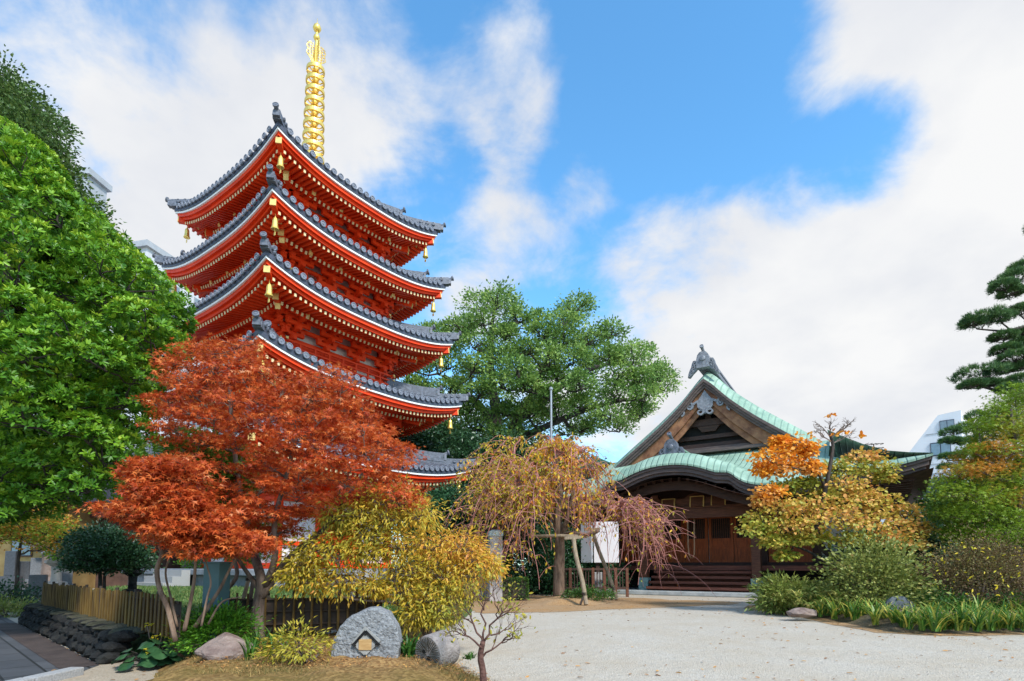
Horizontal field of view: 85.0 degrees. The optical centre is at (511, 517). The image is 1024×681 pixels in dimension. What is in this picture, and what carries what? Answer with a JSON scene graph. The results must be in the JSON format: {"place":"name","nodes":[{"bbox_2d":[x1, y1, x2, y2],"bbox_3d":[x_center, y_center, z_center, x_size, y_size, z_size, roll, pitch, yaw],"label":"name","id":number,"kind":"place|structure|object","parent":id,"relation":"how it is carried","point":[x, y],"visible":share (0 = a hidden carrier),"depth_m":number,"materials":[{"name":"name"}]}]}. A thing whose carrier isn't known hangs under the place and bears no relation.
{"place":"outdoors","nodes":[
{"label":"outdoors","id":0,"kind":"place"},
{"bbox_2d":[24,529,72,587],"bbox_3d":[-15.637,1.256,18.963,1.490,2.303,1.290,2,-5,-20],"label":"stone lantern","id":1,"kind":"object","parent":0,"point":[45,569],"visible":0.06,"depth_m":18.71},
{"bbox_2d":[0,616,97,680],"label":"path","id":2,"kind":"structure","parent":0,"point":[18,659],"depth_m":6.13,"materials":[{"name":"stone"}]},
{"bbox_2d":[0,623,98,668],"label":"path border","id":3,"kind":"object","parent":2,"relation":"on","point":[55,654],"visible":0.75,"depth_m":7.08,"materials":[{"name":"stone"}]},
{"bbox_2d":[19,167,112,465],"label":"grey building","id":4,"kind":"structure","parent":0,"point":[100,185],"depth_m":45.27,"materials":[{"name":"concrete"}]},
{"bbox_2d":[0,115,198,529],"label":"broadleaf evergreen","id":5,"kind":"object","parent":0,"point":[74,370],"visible":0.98,"depth_m":7.29,"materials":[{"name":"green plant"}]},
{"bbox_2d":[60,659,160,680],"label":"sandy ground","id":6,"kind":"structure","parent":0,"point":[103,672],"depth_m":5.46,"materials":[{"name":"sand"}]},
{"bbox_2d":[110,239,211,448],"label":"pale building","id":7,"kind":"structure","parent":0,"point":[148,247],"depth_m":46.82,"materials":[{"name":"concrete"}]},
{"bbox_2d":[125,585,471,655],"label":"lawn","id":8,"kind":"structure","parent":0,"point":[139,641],"depth_m":6.99,"materials":[{"name":"plant"}]},
{"bbox_2d":[41,549,68,585],"bbox_3d":[-14.191,1.542,17.432,0.883,1.365,0.765,2,-5,-20],"label":"stone lantern","id":9,"kind":"object","parent":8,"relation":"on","point":[56,577],"visible":0.33,"depth_m":17.29,"materials":[{"name":"stone"}]},
{"bbox_2d":[53,517,169,591],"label":"round evergreen","id":10,"kind":"object","parent":8,"relation":"on","point":[107,549],"visible":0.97,"depth_m":12.67,"materials":[{"name":"green plant"}]},
{"bbox_2d":[122,563,143,592],"bbox_3d":[-9.780,1.524,14.422,0.632,0.977,0.548,2,-5,-20],"label":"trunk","id":11,"kind":"object","parent":8,"relation":"on","point":[132,582],"visible":0.32,"depth_m":14.32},
{"bbox_2d":[172,557,203,568],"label":"lime shrub","id":12,"kind":"object","parent":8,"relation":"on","point":[190,564],"visible":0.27,"depth_m":23.91,"materials":[{"name":"green plant"}]},
{"bbox_2d":[134,421,288,588],"bbox_3d":[-4.007,0.101,7.171,2.087,2.590,1.875,0,-5,0],"label":"green maple","id":13,"kind":"object","parent":8,"relation":"on","point":[216,476],"visible":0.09,"depth_m":6.89,"materials":[{"name":"green plant"}]},
{"bbox_2d":[106,584,450,625],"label":"lawn grass","id":14,"kind":"structure","parent":8,"relation":"on","point":[182,595],"depth_m":13.95,"materials":[{"name":"plant"}]},
{"bbox_2d":[0,0,1023,566],"label":"sky","id":15,"kind":"structure","parent":0,"point":[815,196],"materials":[{"name":"blue"}]},
{"bbox_2d":[3,574,1023,680],"bbox_3d":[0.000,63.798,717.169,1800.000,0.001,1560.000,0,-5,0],"label":"ground","id":16,"kind":"structure","parent":0,"point":[674,639],"depth_m":7.07,"materials":[{"name":"gravel"}]},
{"bbox_2d":[0,590,39,617],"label":"grass clump","id":17,"kind":"object","parent":16,"relation":"on","point":[7,607],"visible":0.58,"depth_m":11.67,"materials":[{"name":"green plant"}]},
{"bbox_2d":[19,561,30,583],"bbox_3d":[-16.906,2.114,19.390,0.625,1.168,0.542,2,-5,-17],"label":"memorial stone","id":18,"kind":"object","parent":16,"relation":"on","point":[25,569],"visible":0.11,"depth_m":19.31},
{"bbox_2d":[6,667,83,680],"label":"kerb","id":19,"kind":"structure","parent":16,"relation":"on","point":[62,674],"depth_m":5.12,"materials":[{"name":"concrete"}]},
{"bbox_2d":[0,471,128,587],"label":"ochre house","id":20,"kind":"structure","parent":16,"relation":"on","point":[82,580],"depth_m":25.67,"materials":[{"name":"tile"}]},
{"bbox_2d":[11,529,32,556],"bbox_3d":[-20.989,1.087,23.961,0.900,1.200,0.071,0,-5,0],"label":"window","id":21,"kind":"structure","parent":20,"relation":"in","point":[27,554],"depth_m":23.90,"materials":[{"name":"blue glass"}]},
{"bbox_2d":[18,603,147,663],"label":"stone retaining wall","id":22,"kind":"structure","parent":16,"relation":"on","point":[99,641],"depth_m":6.93,"materials":[{"name":"stone"}]},
{"bbox_2d":[41,581,181,637],"bbox_3d":[-5.982,1.209,7.927,7.100,0.493,0.083,-4,-7,42],"label":"bamboo fence","id":23,"kind":"object","parent":22,"relation":"on","point":[135,608],"visible":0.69,"depth_m":6.95,"materials":[{"name":"wood"}]},
{"bbox_2d":[89,511,202,587],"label":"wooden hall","id":24,"kind":"structure","parent":16,"relation":"on","point":[119,579],"depth_m":27.04,"materials":[{"name":"wood"}]},
{"bbox_2d":[125,18,477,587],"bbox_3d":[-9.630,-10.712,26.434,12.800,28.050,12.800,-4,-6,36],"label":"five storey pagoda","id":25,"kind":"object","parent":16,"relation":"on","point":[300,256],"visible":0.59,"depth_m":23.43,"materials":[{"name":"wood"}]},
{"bbox_2d":[146,623,500,680],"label":"garden mound","id":26,"kind":"object","parent":16,"relation":"on","point":[379,671],"visible":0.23,"depth_m":4.49,"materials":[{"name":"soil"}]},
{"bbox_2d":[111,621,190,670],"bbox_3d":[-3.722,1.315,5.781,0.649,0.456,0.622,4,-7,-40],"label":"leopard plant","id":27,"kind":"object","parent":26,"relation":"on","point":[149,652],"visible":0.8,"depth_m":5.66,"materials":[{"name":"green plant"}]},
{"bbox_2d":[75,451,283,641],"bbox_3d":[-3.272,0.254,5.612,2.219,1.936,1.532,0,-5,0],"label":"multi stem maple","id":28,"kind":"object","parent":26,"relation":"on","point":[168,505],"visible":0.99,"depth_m":5.22,"materials":[{"name":"red plant"}]},
{"bbox_2d":[194,562,231,648],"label":"steel pillar","id":29,"kind":"structure","parent":26,"relation":"on","point":[218,571],"depth_m":5.90,"materials":[{"name":"metal"}]},
{"bbox_2d":[162,597,276,653],"bbox_3d":[-3.103,1.123,5.867,1.060,0.570,0.995,0,-5,0],"label":"glossy low shrub","id":30,"kind":"object","parent":26,"relation":"on","point":[228,619],"visible":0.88,"depth_m":5.74,"materials":[{"name":"green plant"}]},
{"bbox_2d":[194,632,252,659],"bbox_3d":[-2.695,1.266,5.248,0.509,0.342,0.373,0,-5,0],"label":"boulder","id":31,"kind":"object","parent":26,"relation":"on","point":[224,644],"visible":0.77,"depth_m":5.14,"materials":[{"name":"stone"}]},
{"bbox_2d":[238,625,291,660],"bbox_3d":[-2.415,1.184,5.444,0.556,0.289,1.105,2,-5,-21],"label":"spider lily","id":32,"kind":"object","parent":26,"relation":"on","point":[255,642],"visible":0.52,"depth_m":5.18,"materials":[{"name":"green plant"}]},
{"bbox_2d":[121,330,431,639],"bbox_3d":[-2.863,-0.418,6.694,3.965,3.806,2.860,0,-5,0],"label":"red maple","id":33,"kind":"object","parent":26,"relation":"on","point":[322,438],"visible":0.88,"depth_m":6.22,"materials":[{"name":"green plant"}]},
{"bbox_2d":[247,610,339,664],"bbox_3d":[-1.865,1.086,4.840,0.752,0.564,0.688,3,-6,-30],"label":"yellow bush","id":34,"kind":"object","parent":26,"relation":"on","point":[300,656],"visible":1,"depth_m":4.81,"materials":[{"name":"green plant"}]},
{"bbox_2d":[229,589,381,635],"bbox_3d":[-2.389,1.107,6.492,1.718,0.525,0.078,1,-5,-14],"label":"bamboo fence","id":35,"kind":"object","parent":26,"relation":"on","point":[327,613],"visible":0.43,"depth_m":6.50,"materials":[{"name":"wood"}]},
{"bbox_2d":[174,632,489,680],"bbox_3d":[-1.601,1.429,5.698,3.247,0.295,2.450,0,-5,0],"label":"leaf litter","id":36,"kind":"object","parent":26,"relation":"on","point":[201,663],"visible":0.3,"depth_m":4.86,"materials":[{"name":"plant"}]},
{"bbox_2d":[331,606,402,657],"bbox_3d":[-1.334,1.093,5.178,0.632,0.529,0.284,0,-5,-4],"label":"carved stone","id":37,"kind":"object","parent":26,"relation":"on","point":[372,631],"visible":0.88,"depth_m":5.07,"materials":[{"name":"grey stone"}]},
{"bbox_2d":[262,472,513,639],"bbox_3d":[-1.412,0.446,6.511,2.891,2.005,1.556,0,-5,0],"label":"yellow shrub","id":38,"kind":"object","parent":26,"relation":"on","point":[466,556],"visible":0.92,"depth_m":6.19,"materials":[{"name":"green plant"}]},
{"bbox_2d":[401,632,421,656],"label":"lily clump","id":39,"kind":"object","parent":26,"relation":"on","point":[408,648],"visible":0.61,"depth_m":5.16,"materials":[{"name":"green plant"}]},
{"bbox_2d":[415,630,459,665],"bbox_3d":[-0.682,1.225,5.138,0.335,0.360,0.304,-4,-6,38],"label":"millstone","id":40,"kind":"object","parent":26,"relation":"on","point":[432,646],"visible":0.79,"depth_m":5.04,"materials":[{"name":"stone"}]},
{"bbox_2d":[430,563,535,680],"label":"pruned tree","id":41,"kind":"object","parent":26,"relation":"on","point":[481,662],"visible":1,"depth_m":4.47,"materials":[{"name":"brown plant"}]},
{"bbox_2d":[392,477,546,591],"bbox_3d":[-1.740,0.756,20.673,6.394,4.572,5.024,0,-5,0],"label":"dark conifer","id":42,"kind":"object","parent":16,"relation":"on","point":[438,495],"visible":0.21,"depth_m":19.74,"materials":[{"name":"green plant"}]},
{"bbox_2d":[389,419,606,545],"bbox_3d":[-1.286,-1.144,31.709,14.369,9.908,10.242,0,-5,0],"label":"evergreen tree","id":43,"kind":"object","parent":16,"relation":"on","point":[460,444],"visible":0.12,"depth_m":29.23,"materials":[{"name":"green plant"}]},
{"bbox_2d":[51,597,1013,680],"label":"fallen leaves","id":44,"kind":"object","parent":16,"relation":"on","point":[744,636],"visible":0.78,"depth_m":7.55,"materials":[{"name":"orange plant"}]},
{"bbox_2d":[394,275,686,445],"bbox_3d":[1.606,-6.103,36.859,20.956,20.707,12.625,0,-5,0],"label":"camphor tree","id":45,"kind":"object","parent":16,"relation":"on","point":[534,406],"visible":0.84,"depth_m":34.33,"materials":[{"name":"green plant"}]},
{"bbox_2d":[549,387,552,548],"bbox_3d":[1.859,-1.434,26.225,0.500,9.578,0.500,0,-5,0],"label":"metal pole","id":46,"kind":"object","parent":16,"relation":"on","point":[550,388],"visible":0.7,"depth_m":26.48,"materials":[{"name":"metal"}]},
{"bbox_2d":[504,508,638,595],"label":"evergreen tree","id":47,"kind":"object","parent":16,"relation":"on","point":[545,583],"visible":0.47,"depth_m":20.50,"materials":[{"name":"green plant"}]},
{"bbox_2d":[581,522,618,595],"bbox_3d":[3.109,1.473,19.797,1.314,2.616,0.344,-1,-5,7],"label":"notice board","id":48,"kind":"object","parent":16,"relation":"on","point":[586,550],"visible":0.5,"depth_m":19.68,"materials":[{"name":"white paper"}]},
{"bbox_2d":[467,595,737,612],"bbox_3d":[1.433,2.561,17.283,8.243,0.001,7.695,3,-6,-27],"label":"soil patch","id":49,"kind":"object","parent":16,"relation":"on","point":[623,603],"visible":0.62,"depth_m":14.92,"materials":[{"name":"soil"}]},
{"bbox_2d":[487,530,502,600],"bbox_3d":[-0.514,1.457,16.937,0.428,2.149,0.428,1,-5,-12],"label":"granite post","id":50,"kind":"object","parent":49,"relation":"on","point":[495,539],"visible":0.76,"depth_m":16.78,"materials":[{"name":"stone"}]},
{"bbox_2d":[502,576,528,599],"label":"clipped hedge","id":51,"kind":"object","parent":49,"relation":"on","point":[523,592],"visible":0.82,"depth_m":17.09,"materials":[{"name":"green plant"}]},
{"bbox_2d":[528,596,610,604],"bbox_3d":[1.681,2.453,16.371,3.120,0.236,3.120,0,-5,0],"label":"cherry mound","id":52,"kind":"object","parent":49,"relation":"on","point":[556,600],"visible":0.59,"depth_m":15.59,"materials":[{"name":"soil"}]},
{"bbox_2d":[429,432,716,597],"bbox_3d":[1.346,-0.185,17.495,8.219,5.580,6.624,0,-5,0],"label":"weeping cherry","id":53,"kind":"object","parent":49,"relation":"on","point":[525,488],"visible":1,"depth_m":16.55,"materials":[{"name":"brown plant"}]},
{"bbox_2d":[530,534,586,537],"bbox_3d":[1.389,0.565,16.686,1.716,0.133,0.100,-2,-5,17],"label":"support rail","id":54,"kind":"object","parent":53,"relation":"attached to","point":[548,536],"visible":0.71,"depth_m":16.70,"materials":[{"name":"brown wood"}]},
{"bbox_2d":[564,536,587,604],"bbox_3d":[1.749,1.428,15.235,0.582,1.884,0.614,0,-5,0],"label":"wooden crutch","id":55,"kind":"object","parent":49,"relation":"on","point":[580,573],"visible":1,"depth_m":15.22,"materials":[{"name":"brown wood"}]},
{"bbox_2d":[556,582,619,600],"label":"ground shrub","id":56,"kind":"object","parent":49,"relation":"on","point":[575,593],"visible":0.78,"depth_m":15.93,"materials":[{"name":"green plant"}]},
{"bbox_2d":[565,568,628,596],"bbox_3d":[2.779,2.230,19.179,2.430,1.000,0.090,0,-5,0],"label":"rail fence","id":57,"kind":"object","parent":49,"relation":"on","point":[626,587],"visible":0.56,"depth_m":19.17,"materials":[{"name":"brown wood"}]},
{"bbox_2d":[585,528,618,599],"bbox_3d":[2.837,1.444,17.610,1.117,2.272,0.350,-3,-6,34],"label":"wooden crutch","id":58,"kind":"object","parent":49,"relation":"on","point":[604,565],"visible":0.81,"depth_m":17.50,"materials":[{"name":"brown wood"}]},
{"bbox_2d":[530,344,933,597],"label":"temple hall","id":59,"kind":"structure","parent":16,"relation":"on","point":[700,440],"depth_m":21.04,"materials":[{"name":"brown wood"}]},
{"bbox_2d":[621,522,654,562],"bbox_3d":[5.328,1.011,23.609,1.440,1.860,0.085,-3,-6,32],"label":"door","id":60,"kind":"structure","parent":59,"relation":"in","point":[631,558],"depth_m":23.71,"materials":[{"name":"brown wood"}]},
{"bbox_2d":[661,519,684,562],"bbox_3d":[6.582,0.943,22.827,0.910,1.860,0.085,-3,-6,32],"label":"door","id":61,"kind":"structure","parent":59,"relation":"in","point":[680,555],"depth_m":22.77,"materials":[{"name":"brown wood"}]},
{"bbox_2d":[684,518,708,561],"bbox_3d":[7.366,0.901,22.341,0.910,1.860,0.085,-3,-6,32],"label":"door","id":62,"kind":"structure","parent":59,"relation":"in","point":[701,524],"depth_m":22.28,"materials":[{"name":"brown wood"}]},
{"bbox_2d":[708,517,734,561],"bbox_3d":[8.176,0.856,21.835,0.910,1.860,0.085,-3,-6,32],"label":"door","id":63,"kind":"structure","parent":59,"relation":"in","point":[721,535],"depth_m":21.81,"materials":[{"name":"brown wood"}]},
{"bbox_2d":[733,516,750,561],"bbox_3d":[8.962,0.814,21.347,0.910,1.860,0.085,-3,-6,32],"label":"door","id":64,"kind":"structure","parent":59,"relation":"in","point":[742,549],"depth_m":21.43,"materials":[{"name":"brown wood"}]},
{"bbox_2d":[767,513,812,561],"bbox_3d":[10.214,0.745,20.567,1.440,1.860,0.085,-3,-6,32],"label":"door","id":65,"kind":"structure","parent":59,"relation":"in","point":[807,557],"depth_m":20.38,"materials":[{"name":"brown wood"}]},
{"bbox_2d":[786,607,816,617],"bbox_3d":[5.593,1.839,10.781,0.578,0.195,0.368,0,-5,0],"label":"garden stone","id":66,"kind":"object","parent":16,"relation":"on","point":[801,612],"visible":1,"depth_m":10.68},
{"bbox_2d":[745,605,1023,635],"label":"bed margin","id":67,"kind":"object","parent":16,"relation":"on","point":[831,622],"visible":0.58,"depth_m":8.85,"materials":[{"name":"soil"}]},
{"bbox_2d":[821,594,853,618],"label":"strap leaf plant","id":68,"kind":"object","parent":67,"relation":"on","point":[834,612],"visible":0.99,"depth_m":10.48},
{"bbox_2d":[817,505,965,594],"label":"evergreen tree","id":69,"kind":"object","parent":67,"relation":"on","point":[931,549],"visible":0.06,"depth_m":14.79,"materials":[{"name":"green plant"}]},
{"bbox_2d":[898,608,924,629],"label":"strap leaf plant","id":70,"kind":"object","parent":67,"relation":"on","point":[908,620],"visible":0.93,"depth_m":8.80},
{"bbox_2d":[907,608,931,630],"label":"strap leaf plant","id":71,"kind":"object","parent":67,"relation":"on","point":[921,622],"visible":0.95,"depth_m":8.61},
{"bbox_2d":[907,603,951,629],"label":"strap leaf plant","id":72,"kind":"object","parent":67,"relation":"on","point":[928,626],"visible":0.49,"depth_m":8.81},
{"bbox_2d":[921,601,957,631],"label":"strap leaf plant","id":73,"kind":"object","parent":67,"relation":"on","point":[936,619],"visible":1,"depth_m":8.50,"materials":[{"name":"plant"}]},
{"bbox_2d":[941,610,974,630],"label":"strap leaf plant","id":74,"kind":"object","parent":67,"relation":"on","point":[956,624],"visible":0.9,"depth_m":8.60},
{"bbox_2d":[943,599,979,630],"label":"strap leaf plant","id":75,"kind":"object","parent":67,"relation":"on","point":[965,627],"visible":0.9,"depth_m":8.63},
{"bbox_2d":[949,601,1005,631],"bbox_3d":[7.034,1.495,8.530,0.695,0.488,0.716,0,-5,4],"label":"strap leaf plant","id":76,"kind":"object","parent":67,"relation":"on","point":[977,620],"visible":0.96,"depth_m":8.53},
{"bbox_2d":[977,607,1002,630],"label":"strap leaf plant","id":77,"kind":"object","parent":67,"relation":"on","point":[990,625],"visible":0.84,"depth_m":8.63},
{"bbox_2d":[982,602,1014,629],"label":"strap leaf plant","id":78,"kind":"object","parent":67,"relation":"on","point":[998,625],"visible":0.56,"depth_m":8.75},
{"bbox_2d":[993,606,1021,630],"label":"strap leaf plant","id":79,"kind":"object","parent":67,"relation":"on","point":[1010,621],"visible":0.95,"depth_m":8.64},
{"bbox_2d":[763,601,1023,632],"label":"garden bed","id":80,"kind":"object","parent":16,"relation":"on","point":[885,624],"visible":0.03,"depth_m":9.32,"materials":[{"name":"soil"}]},
{"bbox_2d":[743,562,842,615],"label":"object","id":81,"kind":"object","parent":80,"relation":"on","point":[785,584],"visible":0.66,"depth_m":12.18,"materials":[{"name":"green plant"}]},
{"bbox_2d":[744,578,848,609],"bbox_3d":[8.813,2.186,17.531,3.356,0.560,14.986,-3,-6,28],"label":"bamboo grass","id":82,"kind":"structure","parent":80,"relation":"on","point":[837,594],"depth_m":11.57,"materials":[{"name":"green plant"}]},
{"bbox_2d":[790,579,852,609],"bbox_3d":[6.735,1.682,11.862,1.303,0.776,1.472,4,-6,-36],"label":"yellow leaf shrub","id":83,"kind":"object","parent":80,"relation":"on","point":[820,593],"visible":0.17,"depth_m":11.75,"materials":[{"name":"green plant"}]},
{"bbox_2d":[731,413,941,599],"bbox_3d":[7.311,-0.245,12.837,4.818,4.478,2.407,1,-5,-12],"label":"sculpted orange tree","id":84,"kind":"object","parent":80,"relation":"on","point":[813,469],"visible":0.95,"depth_m":12.73,"materials":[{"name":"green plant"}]},
{"bbox_2d":[838,596,863,619],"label":"strap leaf plant","id":85,"kind":"object","parent":80,"relation":"on","point":[854,615],"visible":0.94,"depth_m":10.28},
{"bbox_2d":[855,598,888,624],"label":"strap leaf plant","id":86,"kind":"object","parent":80,"relation":"on","point":[875,614],"visible":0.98,"depth_m":9.47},
{"bbox_2d":[803,523,956,609],"bbox_3d":[7.382,1.039,11.367,2.605,1.898,2.689,3,-6,-31],"label":"azalea shrub","id":87,"kind":"object","parent":80,"relation":"on","point":[886,571],"visible":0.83,"depth_m":11.02,"materials":[{"name":"green plant"}]},
{"bbox_2d":[831,549,944,599],"bbox_3d":[8.873,1.424,13.084,2.589,1.468,2.418,0,-5,0],"label":"evergreen bush","id":88,"kind":"object","parent":80,"relation":"on","point":[896,570],"visible":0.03,"depth_m":12.91,"materials":[{"name":"green plant"}]},
{"bbox_2d":[879,601,902,622],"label":"strap leaf plant","id":89,"kind":"object","parent":80,"relation":"on","point":[892,618],"visible":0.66,"depth_m":9.23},
{"bbox_2d":[885,596,913,609],"bbox_3d":[7.248,1.768,10.420,0.613,0.606,0.221,0,-5,0],"label":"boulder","id":90,"kind":"object","parent":80,"relation":"on","point":[894,599],"visible":0.29,"depth_m":10.44,"materials":[{"name":"stone"}]},
{"bbox_2d":[887,603,925,627],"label":"strap leaf plant","id":91,"kind":"object","parent":80,"relation":"on","point":[901,623],"visible":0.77,"depth_m":9.08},
{"bbox_2d":[895,584,980,606],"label":"evergreen","id":92,"kind":"object","parent":80,"relation":"on","point":[936,597],"visible":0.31,"depth_m":10.65,"materials":[{"name":"green plant"}]},
{"bbox_2d":[867,510,1023,606],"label":"brown dome shrub","id":93,"kind":"object","parent":80,"relation":"on","point":[1010,564],"visible":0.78,"depth_m":10.98,"materials":[{"name":"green plant"}]},
{"bbox_2d":[915,592,997,611],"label":"evergreen","id":94,"kind":"object","parent":80,"relation":"on","point":[953,600],"visible":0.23,"depth_m":10.19,"materials":[{"name":"green plant"}]},
{"bbox_2d":[919,381,1023,603],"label":"turning maple","id":95,"kind":"object","parent":80,"relation":"on","point":[981,453],"visible":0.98,"depth_m":12.24,"materials":[{"name":"green plant"}]},
{"bbox_2d":[985,599,1012,628],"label":"strap leaf plant","id":96,"kind":"object","parent":80,"relation":"on","point":[1004,626],"visible":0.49,"depth_m":8.92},
{"bbox_2d":[979,584,1023,609],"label":"evergreen","id":97,"kind":"object","parent":80,"relation":"on","point":[996,598],"visible":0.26,"depth_m":10.53,"materials":[{"name":"green plant"}]},
{"bbox_2d":[902,465,1023,595],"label":"evergreen tree","id":98,"kind":"object","parent":16,"relation":"on","point":[925,500],"visible":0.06,"depth_m":16.88,"materials":[{"name":"green plant"}]},
{"bbox_2d":[934,408,994,479],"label":"pine","id":99,"kind":"object","parent":16,"relation":"on","point":[953,438],"visible":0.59,"depth_m":21.27,"materials":[{"name":"green plant"}]},
{"bbox_2d":[945,225,1023,396],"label":"cloud pruned pine","id":100,"kind":"object","parent":16,"relation":"on","point":[1005,283],"visible":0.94,"depth_m":15.89,"materials":[{"name":"green plant"}]},
{"bbox_2d":[880,410,968,523],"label":"angular white building","id":101,"kind":"structure","parent":0,"point":[927,440],"depth_m":46.01,"materials":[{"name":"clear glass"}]},
{"bbox_2d":[930,442,950,455],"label":"window","id":102,"kind":"structure","parent":101,"relation":"in","point":[935,448],"depth_m":45.86,"materials":[{"name":"blue glass"}]},
{"label":"bare earth","id":103,"kind":"structure","parent":0,"visible":0},
{"bbox_2d":[0,551,22,594],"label":"memorial stone","id":104,"kind":"object","parent":103,"relation":"on","point":[10,563],"visible":0.44,"depth_m":18.81,"materials":[{"name":"stone"}]},
{"bbox_2d":[0,575,41,611],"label":"hedge block","id":105,"kind":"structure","parent":103,"relation":"on","point":[16,593],"depth_m":12.88,"materials":[{"name":"green plant"}]},
{"bbox_2d":[20,558,41,594],"bbox_3d":[-16.036,2.014,18.896,0.696,1.281,0.603,2,-5,-24],"label":"memorial stone","id":106,"kind":"object","parent":103,"relation":"on","point":[35,565],"visible":0.19,"depth_m":18.78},
{"bbox_2d":[20,575,47,602],"bbox_3d":[-13.480,2.012,15.885,0.733,0.760,0.635,3,-6,-31],"label":"memorial stone","id":107,"kind":"object","parent":103,"relation":"on","point":[39,580],"visible":0.2,"depth_m":15.77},
{"bbox_2d":[0,502,90,599],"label":"garden tree","id":108,"kind":"object","parent":103,"relation":"on","point":[29,533],"visible":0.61,"depth_m":14.90,"materials":[{"name":"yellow plant"}]},
{"bbox_2d":[0,44,126,234],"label":"fine leaved evergreen","id":109,"kind":"object","parent":103,"relation":"on","point":[22,107],"visible":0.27,"depth_m":14.08,"materials":[{"name":"green plant"}]},
{"bbox_2d":[62,570,72,584],"bbox_3d":[-14.721,2.141,18.383,0.763,0.938,0.661,4,-6,-38],"label":"memorial stone","id":110,"kind":"object","parent":103,"relation":"on","point":[67,576],"visible":0.07,"depth_m":18.32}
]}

